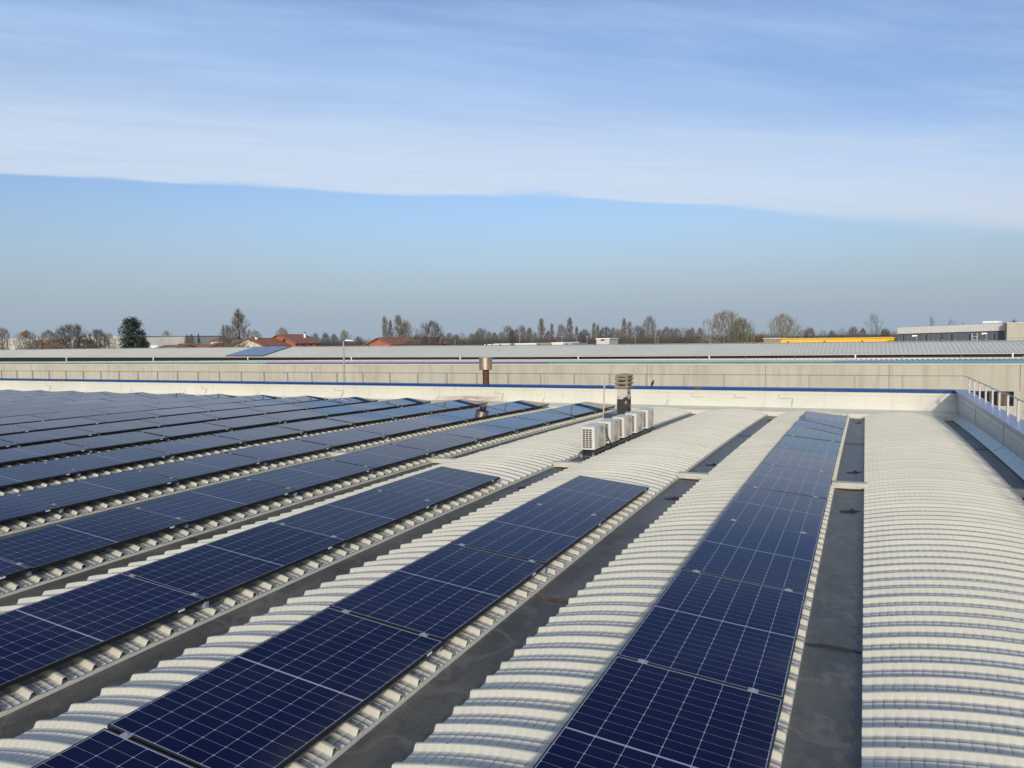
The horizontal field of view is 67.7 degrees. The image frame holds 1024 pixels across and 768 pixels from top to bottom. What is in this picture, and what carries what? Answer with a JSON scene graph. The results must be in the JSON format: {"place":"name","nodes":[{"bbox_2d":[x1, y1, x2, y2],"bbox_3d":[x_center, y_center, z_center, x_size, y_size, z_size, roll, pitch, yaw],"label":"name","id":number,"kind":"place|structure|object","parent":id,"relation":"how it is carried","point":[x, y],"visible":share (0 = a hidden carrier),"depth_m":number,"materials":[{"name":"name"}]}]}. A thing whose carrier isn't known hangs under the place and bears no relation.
{"place":"outdoors","nodes":[
{"label":"outdoors","id":0,"kind":"place"},
{"bbox_2d":[146,336,223,347],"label":"grey shed","id":1,"kind":"structure","parent":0,"point":[170,340],"depth_m":362.94,"materials":[{"name":"grey metal"}]},
{"bbox_2d":[364,337,448,345],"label":"brick house","id":2,"kind":"structure","parent":0,"point":[388,341],"depth_m":180.83,"materials":[{"name":"ceramic"}]},
{"bbox_2d":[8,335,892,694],"bbox_3d":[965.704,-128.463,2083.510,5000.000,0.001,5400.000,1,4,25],"label":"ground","id":3,"kind":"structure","parent":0,"point":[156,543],"depth_m":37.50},
{"bbox_2d":[49,323,91,348],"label":"bare tree","id":4,"kind":"object","parent":3,"relation":"on","point":[80,340],"visible":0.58,"depth_m":238.61,"materials":[{"name":"brown plant"}]},
{"bbox_2d":[0,336,155,349],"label":"white warehouse","id":5,"kind":"structure","parent":3,"relation":"on","point":[15,339],"depth_m":391.83,"materials":[{"name":"beige paint"}]},
{"bbox_2d":[85,329,111,348],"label":"bare tree","id":6,"kind":"object","parent":3,"relation":"on","point":[98,340],"visible":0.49,"depth_m":241.53,"materials":[{"name":"brown plant"}]},
{"bbox_2d":[115,316,150,348],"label":"cedar tree","id":7,"kind":"object","parent":3,"relation":"on","point":[131,324],"visible":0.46,"depth_m":213.08,"materials":[{"name":"green plant"}]},
{"bbox_2d":[225,308,254,346],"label":"bare tree","id":8,"kind":"object","parent":3,"relation":"on","point":[237,323],"visible":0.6,"depth_m":196.74,"materials":[{"name":"brown plant"}]},
{"bbox_2d":[232,336,291,346],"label":"tiled house","id":9,"kind":"structure","parent":3,"relation":"on","point":[256,341],"depth_m":197.53,"materials":[{"name":"tile"}]},
{"bbox_2d":[271,332,321,346],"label":"red house","id":10,"kind":"structure","parent":3,"relation":"on","point":[304,339],"depth_m":206.45,"materials":[{"name":"tile"}]},
{"bbox_2d":[412,319,445,345],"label":"bare tree","id":11,"kind":"object","parent":3,"relation":"on","point":[435,333],"visible":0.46,"depth_m":172.93,"materials":[{"name":"brown plant"}]},
{"bbox_2d":[0,378,1023,767],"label":"warehouse","id":12,"kind":"structure","parent":3,"relation":"on","point":[920,660],"depth_m":7.82,"materials":[{"name":"beige metal"}]},
{"bbox_2d":[0,558,30,579],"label":"photovoltaic module","id":13,"kind":"object","parent":12,"relation":"on","point":[8,569],"visible":1,"depth_m":8.15,"materials":[{"name":"blue"}]},
{"bbox_2d":[0,424,36,434],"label":"photovoltaic module","id":14,"kind":"object","parent":12,"relation":"on","point":[8,429],"visible":0.97,"depth_m":21.03,"materials":[{"name":"blue"}]},
{"bbox_2d":[0,415,50,425],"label":"photovoltaic module","id":15,"kind":"object","parent":12,"relation":"on","point":[17,419],"visible":0.88,"depth_m":23.80,"materials":[{"name":"blue"}]},
{"bbox_2d":[0,408,60,416],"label":"photovoltaic module","id":16,"kind":"object","parent":12,"relation":"on","point":[18,412],"visible":0.73,"depth_m":26.54,"materials":[{"name":"blue"}]},
{"bbox_2d":[0,494,62,522],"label":"photovoltaic module","id":17,"kind":"object","parent":12,"relation":"on","point":[14,506],"visible":1,"depth_m":11.05,"materials":[{"name":"blue"}]},
{"bbox_2d":[0,462,80,487],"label":"photovoltaic module","id":18,"kind":"object","parent":12,"relation":"on","point":[23,474],"visible":1,"depth_m":13.83,"materials":[{"name":"blue"}]},
{"bbox_2d":[0,442,91,463],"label":"photovoltaic module","id":19,"kind":"object","parent":12,"relation":"on","point":[17,454],"visible":1,"depth_m":16.54,"materials":[{"name":"blue"}]},
{"bbox_2d":[0,428,99,444],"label":"photovoltaic module","id":20,"kind":"object","parent":12,"relation":"on","point":[42,436],"visible":0.98,"depth_m":19.33,"materials":[{"name":"blue"}]},
{"bbox_2d":[12,417,105,430],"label":"photovoltaic module","id":21,"kind":"object","parent":12,"relation":"on","point":[57,424],"visible":0.96,"depth_m":22.31,"materials":[{"name":"blue"}]},
{"bbox_2d":[32,409,109,419],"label":"photovoltaic module","id":22,"kind":"object","parent":12,"relation":"on","point":[69,414],"visible":0.88,"depth_m":25.29,"materials":[{"name":"blue"}]},
{"bbox_2d":[45,403,112,411],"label":"photovoltaic module","id":23,"kind":"object","parent":12,"relation":"on","point":[77,407],"visible":0.76,"depth_m":28.37,"materials":[{"name":"blue"}]},
{"bbox_2d":[0,506,188,570],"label":"photovoltaic module","id":24,"kind":"object","parent":12,"relation":"on","point":[34,550],"visible":1,"depth_m":9.28,"materials":[{"name":"blue"}]},
{"bbox_2d":[14,470,178,508],"bbox_3d":[-6.660,1.697,12.389,1.136,0.109,2.124,7,7,24],"label":"photovoltaic module","id":25,"kind":"object","parent":12,"relation":"on","point":[75,493],"visible":1,"depth_m":12.24,"materials":[{"name":"blue"}]},
{"bbox_2d":[0,573,208,689],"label":"photovoltaic module","id":26,"kind":"object","parent":12,"relation":"on","point":[38,637],"visible":1,"depth_m":6.52,"materials":[{"name":"blue"}]},
{"bbox_2d":[43,447,173,472],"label":"photovoltaic module","id":27,"kind":"object","parent":12,"relation":"on","point":[101,460],"visible":0.99,"depth_m":15.26,"materials":[{"name":"blue"}]},
{"bbox_2d":[31,728,196,767],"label":"photovoltaic module","id":28,"kind":"object","parent":12,"relation":"on","point":[105,748],"visible":1,"depth_m":4.34,"materials":[{"name":"blue"}]},
{"bbox_2d":[59,431,168,449],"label":"photovoltaic module","id":29,"kind":"object","parent":12,"relation":"on","point":[111,440],"visible":1,"depth_m":18.24,"materials":[{"name":"blue"}]},
{"bbox_2d":[72,420,166,433],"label":"photovoltaic module","id":30,"kind":"object","parent":12,"relation":"on","point":[106,428],"visible":0.98,"depth_m":21.24,"materials":[{"name":"blue"}]},
{"bbox_2d":[82,411,163,422],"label":"photovoltaic module","id":31,"kind":"object","parent":12,"relation":"on","point":[121,417],"visible":0.96,"depth_m":24.22,"materials":[{"name":"blue"}]},
{"bbox_2d":[89,405,160,413],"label":"photovoltaic module","id":32,"kind":"object","parent":12,"relation":"on","point":[122,409],"visible":0.87,"depth_m":27.25,"materials":[{"name":"blue"}]},
{"bbox_2d":[145,401,205,408],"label":"photovoltaic module","id":33,"kind":"object","parent":12,"relation":"on","point":[174,405],"visible":0.75,"depth_m":29.13,"materials":[{"name":"blue"}]},
{"bbox_2d":[141,407,213,415],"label":"photovoltaic module","id":34,"kind":"object","parent":12,"relation":"on","point":[177,411],"visible":0.94,"depth_m":26.13,"materials":[{"name":"blue"}]},
{"bbox_2d":[140,413,222,425],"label":"photovoltaic module","id":35,"kind":"object","parent":12,"relation":"on","point":[180,419],"visible":0.98,"depth_m":23.16,"materials":[{"name":"blue"}]},
{"bbox_2d":[138,423,232,437],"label":"photovoltaic module","id":36,"kind":"object","parent":12,"relation":"on","point":[184,430],"visible":0.98,"depth_m":20.14,"materials":[{"name":"blue"}]},
{"bbox_2d":[136,435,246,455],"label":"photovoltaic module","id":37,"kind":"object","parent":12,"relation":"on","point":[188,445],"visible":0.98,"depth_m":17.18,"materials":[{"name":"blue"}]},
{"bbox_2d":[134,453,266,480],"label":"photovoltaic module","id":38,"kind":"object","parent":12,"relation":"on","point":[187,469],"visible":0.98,"depth_m":14.17,"materials":[{"name":"blue"}]},
{"bbox_2d":[131,478,296,523],"bbox_3d":[-4.347,1.722,11.318,1.136,0.109,2.124,7,7,24],"label":"photovoltaic module","id":39,"kind":"object","parent":12,"relation":"on","point":[194,506],"visible":0.98,"depth_m":11.18,"materials":[{"name":"blue"}]},
{"bbox_2d":[191,403,256,410],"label":"photovoltaic module","id":40,"kind":"object","parent":12,"relation":"on","point":[222,407],"visible":0.81,"depth_m":28.06,"materials":[{"name":"blue"}]},
{"bbox_2d":[197,408,269,418],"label":"photovoltaic module","id":41,"kind":"object","parent":12,"relation":"on","point":[232,413],"visible":0.97,"depth_m":25.08,"materials":[{"name":"blue"}]},
{"bbox_2d":[123,522,345,600],"bbox_3d":[-2.920,1.900,8.335,1.136,0.109,2.124,7,8,24],"label":"photovoltaic module","id":42,"kind":"object","parent":12,"relation":"on","point":[210,571],"visible":0.98,"depth_m":8.15,"materials":[{"name":"blue"}]},
{"bbox_2d":[203,416,286,428],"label":"photovoltaic module","id":43,"kind":"object","parent":12,"relation":"on","point":[241,422],"visible":0.99,"depth_m":22.07,"materials":[{"name":"blue"}]},
{"bbox_2d":[212,426,306,442],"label":"photovoltaic module","id":44,"kind":"object","parent":12,"relation":"on","point":[259,434],"visible":1,"depth_m":19.09,"materials":[{"name":"blue"}]},
{"bbox_2d":[236,399,294,406],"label":"photovoltaic module","id":45,"kind":"object","parent":12,"relation":"on","point":[260,403],"visible":0.92,"depth_m":30.01,"materials":[{"name":"blue"}]},
{"bbox_2d":[107,607,442,767],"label":"photovoltaic module","id":46,"kind":"object","parent":12,"relation":"on","point":[284,698],"visible":0.98,"depth_m":5.10,"materials":[{"name":"blue"}]},
{"bbox_2d":[246,404,310,412],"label":"photovoltaic module","id":47,"kind":"object","parent":12,"relation":"on","point":[279,408],"visible":0.96,"depth_m":27.00,"materials":[{"name":"blue"}]},
{"bbox_2d":[224,439,333,461],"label":"photovoltaic module","id":48,"kind":"object","parent":12,"relation":"on","point":[270,452],"visible":1,"depth_m":16.10,"materials":[{"name":"blue"}]},
{"bbox_2d":[257,410,329,421],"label":"photovoltaic module","id":49,"kind":"object","parent":12,"relation":"on","point":[296,415],"visible":0.98,"depth_m":24.04,"materials":[{"name":"blue"}]},
{"bbox_2d":[242,459,373,491],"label":"photovoltaic module","id":50,"kind":"object","parent":12,"relation":"on","point":[301,477],"visible":0.98,"depth_m":13.09,"materials":[{"name":"blue"}]},
{"bbox_2d":[273,418,355,431],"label":"photovoltaic module","id":51,"kind":"object","parent":12,"relation":"on","point":[315,425],"visible":1,"depth_m":21.00,"materials":[{"name":"blue"}]},
{"bbox_2d":[291,400,346,408],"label":"photovoltaic module","id":52,"kind":"object","parent":12,"relation":"on","point":[317,404],"visible":0.98,"depth_m":28.93,"materials":[{"name":"blue"}]},
{"bbox_2d":[306,406,368,414],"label":"photovoltaic module","id":53,"kind":"object","parent":12,"relation":"on","point":[336,410],"visible":0.96,"depth_m":25.95,"materials":[{"name":"blue"}]},
{"bbox_2d":[296,429,388,447],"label":"photovoltaic module","id":54,"kind":"object","parent":12,"relation":"on","point":[343,437],"visible":1,"depth_m":18.01,"materials":[{"name":"blue"}]},
{"bbox_2d":[274,489,437,542],"bbox_3d":[-2.034,1.752,10.248,1.142,0.109,2.124,7,7,24],"label":"photovoltaic module","id":55,"kind":"object","parent":12,"relation":"on","point":[352,517],"visible":0.97,"depth_m":10.10,"materials":[{"name":"blue"}]},
{"bbox_2d":[325,412,396,423],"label":"photovoltaic module","id":56,"kind":"object","parent":12,"relation":"on","point":[359,418],"visible":0.99,"depth_m":22.90,"materials":[{"name":"blue"}]},
{"bbox_2d":[343,401,402,410],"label":"photovoltaic module","id":57,"kind":"object","parent":12,"relation":"on","point":[376,405],"visible":0.98,"depth_m":27.87,"materials":[{"name":"blue"}]},
{"bbox_2d":[325,444,433,469],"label":"photovoltaic module","id":58,"kind":"object","parent":12,"relation":"on","point":[381,456],"visible":0.98,"depth_m":15.02,"materials":[{"name":"blue"}]},
{"bbox_2d":[353,421,431,435],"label":"photovoltaic module","id":59,"kind":"object","parent":12,"relation":"on","point":[392,428],"visible":0.98,"depth_m":19.95,"materials":[{"name":"blue"}]},
{"bbox_2d":[367,407,431,417],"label":"photovoltaic module","id":60,"kind":"object","parent":12,"relation":"on","point":[400,412],"visible":0.98,"depth_m":24.89,"materials":[{"name":"blue"}]},
{"bbox_2d":[405,403,461,411],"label":"photovoltaic module","id":61,"kind":"object","parent":12,"relation":"on","point":[434,407],"visible":0.98,"depth_m":26.82,"materials":[{"name":"blue"}]},
{"bbox_2d":[400,414,468,426],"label":"photovoltaic module","id":62,"kind":"object","parent":12,"relation":"on","point":[435,420],"visible":0.98,"depth_m":21.90,"materials":[{"name":"blue"}]},
{"bbox_2d":[389,432,480,452],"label":"photovoltaic module","id":63,"kind":"object","parent":12,"relation":"on","point":[436,442],"visible":0.99,"depth_m":16.96,"materials":[{"name":"blue"}]},
{"bbox_2d":[372,466,499,504],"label":"photovoltaic module","id":64,"kind":"object","parent":12,"relation":"on","point":[439,485],"visible":0.97,"depth_m":12.02,"materials":[{"name":"blue"}]},
{"bbox_2d":[329,543,546,642],"bbox_3d":[-0.608,1.930,7.264,1.159,0.109,2.124,7,7,24],"label":"photovoltaic module","id":65,"kind":"object","parent":12,"relation":"on","point":[446,593],"visible":0.98,"depth_m":7.04,"materials":[{"name":"blue"}]},
{"bbox_2d":[437,409,499,419],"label":"photovoltaic module","id":66,"kind":"object","parent":12,"relation":"on","point":[470,414],"visible":0.98,"depth_m":23.80,"materials":[{"name":"blue"}]},
{"bbox_2d":[439,424,517,439],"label":"photovoltaic module","id":67,"kind":"object","parent":12,"relation":"on","point":[481,431],"visible":0.99,"depth_m":18.89,"materials":[{"name":"blue"}]},
{"bbox_2d":[1,371,963,388],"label":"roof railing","id":68,"kind":"object","parent":12,"relation":"on","point":[500,373],"visible":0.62,"depth_m":31.41,"materials":[{"name":"grey"}]},
{"bbox_2d":[479,357,491,383],"bbox_3d":[-1.085,-0.544,31.573,0.544,1.130,0.544,1,4,25],"label":"flue","id":69,"kind":"object","parent":12,"relation":"on","point":[485,364],"visible":1,"depth_m":31.38,"materials":[{"name":"metal"}]},
{"bbox_2d":[472,405,525,413],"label":"photovoltaic module","id":70,"kind":"object","parent":12,"relation":"on","point":[502,409],"visible":0.98,"depth_m":25.75,"materials":[{"name":"blue"}]},
{"bbox_2d":[480,417,548,429],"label":"photovoltaic module","id":71,"kind":"object","parent":12,"relation":"on","point":[518,423],"visible":0.99,"depth_m":20.81,"materials":[{"name":"blue"}]},
{"bbox_2d":[498,400,548,409],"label":"photovoltaic module","id":72,"kind":"object","parent":12,"relation":"on","point":[526,404],"visible":0.94,"depth_m":27.66,"materials":[{"name":"blue"}]},
{"bbox_2d":[451,502,606,565],"bbox_3d":[0.280,1.778,9.177,1.136,0.109,2.124,7,7,24],"label":"photovoltaic module","id":73,"kind":"object","parent":12,"relation":"on","point":[540,533],"visible":0.98,"depth_m":8.99,"materials":[{"name":"blue"}]},
{"bbox_2d":[513,411,573,422],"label":"photovoltaic module","id":74,"kind":"object","parent":12,"relation":"on","point":[549,417],"visible":0.99,"depth_m":22.73,"materials":[{"name":"blue"}]},
{"bbox_2d":[543,406,596,416],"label":"photovoltaic module","id":75,"kind":"object","parent":12,"relation":"on","point":[569,410],"visible":0.99,"depth_m":24.65,"materials":[{"name":"blue"}]},
{"bbox_2d":[528,475,648,518],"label":"photovoltaic module","id":76,"kind":"object","parent":12,"relation":"on","point":[607,499],"visible":0.97,"depth_m":10.94,"materials":[{"name":"blue"}]},
{"bbox_2d":[580,427,654,456],"bbox_3d":[2.660,1.394,18.476,0.310,0.221,5.170,1,4,25],"label":"equipment stand","id":77,"kind":"object","parent":12,"relation":"on","point":[615,443],"visible":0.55,"depth_m":17.60,"materials":[{"name":"grey metal"}]},
{"bbox_2d":[581,423,605,450],"bbox_3d":[1.777,1.148,16.529,0.340,0.530,0.778,1,4,25],"label":"air conditioner","id":78,"kind":"object","parent":77,"relation":"on","point":[592,436],"visible":1,"depth_m":16.23,"materials":[{"name":"beige"}]},
{"bbox_2d":[598,418,619,446],"bbox_3d":[2.227,1.108,17.482,0.356,0.564,0.789,1,4,25],"label":"air conditioner","id":79,"kind":"object","parent":77,"relation":"on","point":[612,430],"visible":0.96,"depth_m":17.28,"materials":[{"name":"beige"}]},
{"bbox_2d":[612,414,631,438],"bbox_3d":[2.675,1.035,18.468,0.340,0.530,0.678,1,4,25],"label":"air conditioner","id":80,"kind":"object","parent":77,"relation":"on","point":[625,422],"visible":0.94,"depth_m":18.26,"materials":[{"name":"beige"}]},
{"bbox_2d":[625,411,643,433],"bbox_3d":[3.119,0.983,19.424,0.340,0.530,0.668,1,4,25],"label":"air conditioner","id":81,"kind":"object","parent":77,"relation":"on","point":[637,421],"visible":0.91,"depth_m":19.18,"materials":[{"name":"beige"}]},
{"bbox_2d":[604,373,632,418],"bbox_3d":[3.260,0.369,23.081,0.780,1.395,0.700,1,4,29],"label":"chimney","id":82,"kind":"object","parent":12,"relation":"on","point":[623,383],"visible":0.81,"depth_m":22.89,"materials":[{"name":"grey"}]},
{"bbox_2d":[533,655,783,767],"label":"photovoltaic module","id":83,"kind":"object","parent":12,"relation":"on","point":[632,713],"visible":1,"depth_m":4.59,"materials":[{"name":"blue"}]},
{"bbox_2d":[617,569,806,700],"bbox_3d":[1.707,1.957,6.194,1.156,0.109,2.124,7,7,24],"label":"photovoltaic module","id":84,"kind":"object","parent":12,"relation":"on","point":[738,633],"visible":0.96,"depth_m":5.96,"materials":[{"name":"blue"}]},
{"bbox_2d":[681,518,818,593],"bbox_3d":[2.594,1.803,8.106,1.136,0.109,2.124,7,7,24],"label":"photovoltaic module","id":85,"kind":"object","parent":12,"relation":"on","point":[734,549],"visible":0.98,"depth_m":7.92,"materials":[{"name":"blue"}]},
{"bbox_2d":[719,486,827,535],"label":"photovoltaic module","id":86,"kind":"object","parent":12,"relation":"on","point":[776,509],"visible":0.96,"depth_m":9.88,"materials":[{"name":"blue"}]},
{"bbox_2d":[744,463,832,498],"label":"photovoltaic module","id":87,"kind":"object","parent":12,"relation":"on","point":[804,482],"visible":0.98,"depth_m":11.80,"materials":[{"name":"blue"}]},
{"bbox_2d":[763,447,836,472],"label":"photovoltaic module","id":88,"kind":"object","parent":12,"relation":"on","point":[799,459],"visible":0.96,"depth_m":13.75,"materials":[{"name":"blue"}]},
{"bbox_2d":[776,435,840,455],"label":"photovoltaic module","id":89,"kind":"object","parent":12,"relation":"on","point":[809,444],"visible":0.96,"depth_m":15.70,"materials":[{"name":"blue"}]},
{"bbox_2d":[786,426,842,441],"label":"photovoltaic module","id":90,"kind":"object","parent":12,"relation":"on","point":[816,433],"visible":0.99,"depth_m":17.57,"materials":[{"name":"blue"}]},
{"bbox_2d":[794,417,844,431],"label":"photovoltaic module","id":91,"kind":"object","parent":12,"relation":"on","point":[820,424],"visible":0.91,"depth_m":19.61,"materials":[{"name":"blue"}]},
{"bbox_2d":[802,411,846,424],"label":"photovoltaic module","id":92,"kind":"object","parent":12,"relation":"on","point":[825,417],"visible":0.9,"depth_m":21.69,"materials":[{"name":"blue"}]},
{"bbox_2d":[832,480,867,489],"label":"gutter bridge","id":93,"kind":"structure","parent":12,"relation":"on","point":[850,485],"depth_m":12.40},
{"bbox_2d":[965,376,1023,420],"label":"roof railing","id":94,"kind":"object","parent":12,"relation":"on","point":[1007,405],"visible":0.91,"depth_m":18.95,"materials":[{"name":"metal"}]},
{"bbox_2d":[0,339,1023,420],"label":"factory","id":95,"kind":"structure","parent":3,"relation":"on","point":[997,364],"depth_m":51.42,"materials":[{"name":"concrete"}]},
{"bbox_2d":[226,346,290,355],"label":"solar strip","id":96,"kind":"object","parent":95,"relation":"on","point":[259,351],"visible":1,"depth_m":70.64,"materials":[{"name":"blue"}]},
{"bbox_2d":[971,391,1013,405],"bbox_3d":[34.867,0.839,33.693,45.000,0.710,0.200,1,4,25],"label":"ribbon window","id":97,"kind":"structure","parent":95,"relation":"in","point":[1003,401],"depth_m":38.42,"materials":[{"name":"black glass"}]},
{"bbox_2d":[695,310,756,343],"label":"bare tree","id":98,"kind":"object","parent":3,"relation":"on","point":[720,316],"visible":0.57,"depth_m":174.37,"materials":[{"name":"grey plant"}]},
{"bbox_2d":[728,317,755,343],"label":"bare tree","id":99,"kind":"object","parent":3,"relation":"on","point":[736,330],"visible":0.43,"depth_m":171.18,"materials":[{"name":"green plant"}]},
{"bbox_2d":[761,312,806,337],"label":"bare tree","id":100,"kind":"object","parent":3,"relation":"on","point":[787,318],"visible":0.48,"depth_m":169.29,"materials":[{"name":"grey plant"}]},
{"bbox_2d":[897,321,1009,341],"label":"clad building","id":101,"kind":"structure","parent":3,"relation":"on","point":[994,330],"depth_m":110.96,"materials":[{"name":"grey"}]},
{"bbox_2d":[1004,322,1023,340],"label":"concrete tower","id":102,"kind":"structure","parent":3,"relation":"on","point":[1014,331],"depth_m":104.53,"materials":[{"name":"grey"}]},
{"bbox_2d":[0,0,1023,342],"label":"sky","id":103,"kind":"structure","parent":0,"point":[177,167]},
{"bbox_2d":[442,332,712,345],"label":"undergrowth","id":104,"kind":"object","parent":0,"point":[620,339],"visible":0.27,"depth_m":241.24,"materials":[{"name":"plant"}]},
{"bbox_2d":[685,328,897,343],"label":"undergrowth","id":105,"kind":"object","parent":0,"point":[698,339],"visible":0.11,"depth_m":209.21,"materials":[{"name":"plant"}]},
{"bbox_2d":[780,337,894,342],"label":"yellow building","id":106,"kind":"structure","parent":0,"point":[841,339],"depth_m":129.04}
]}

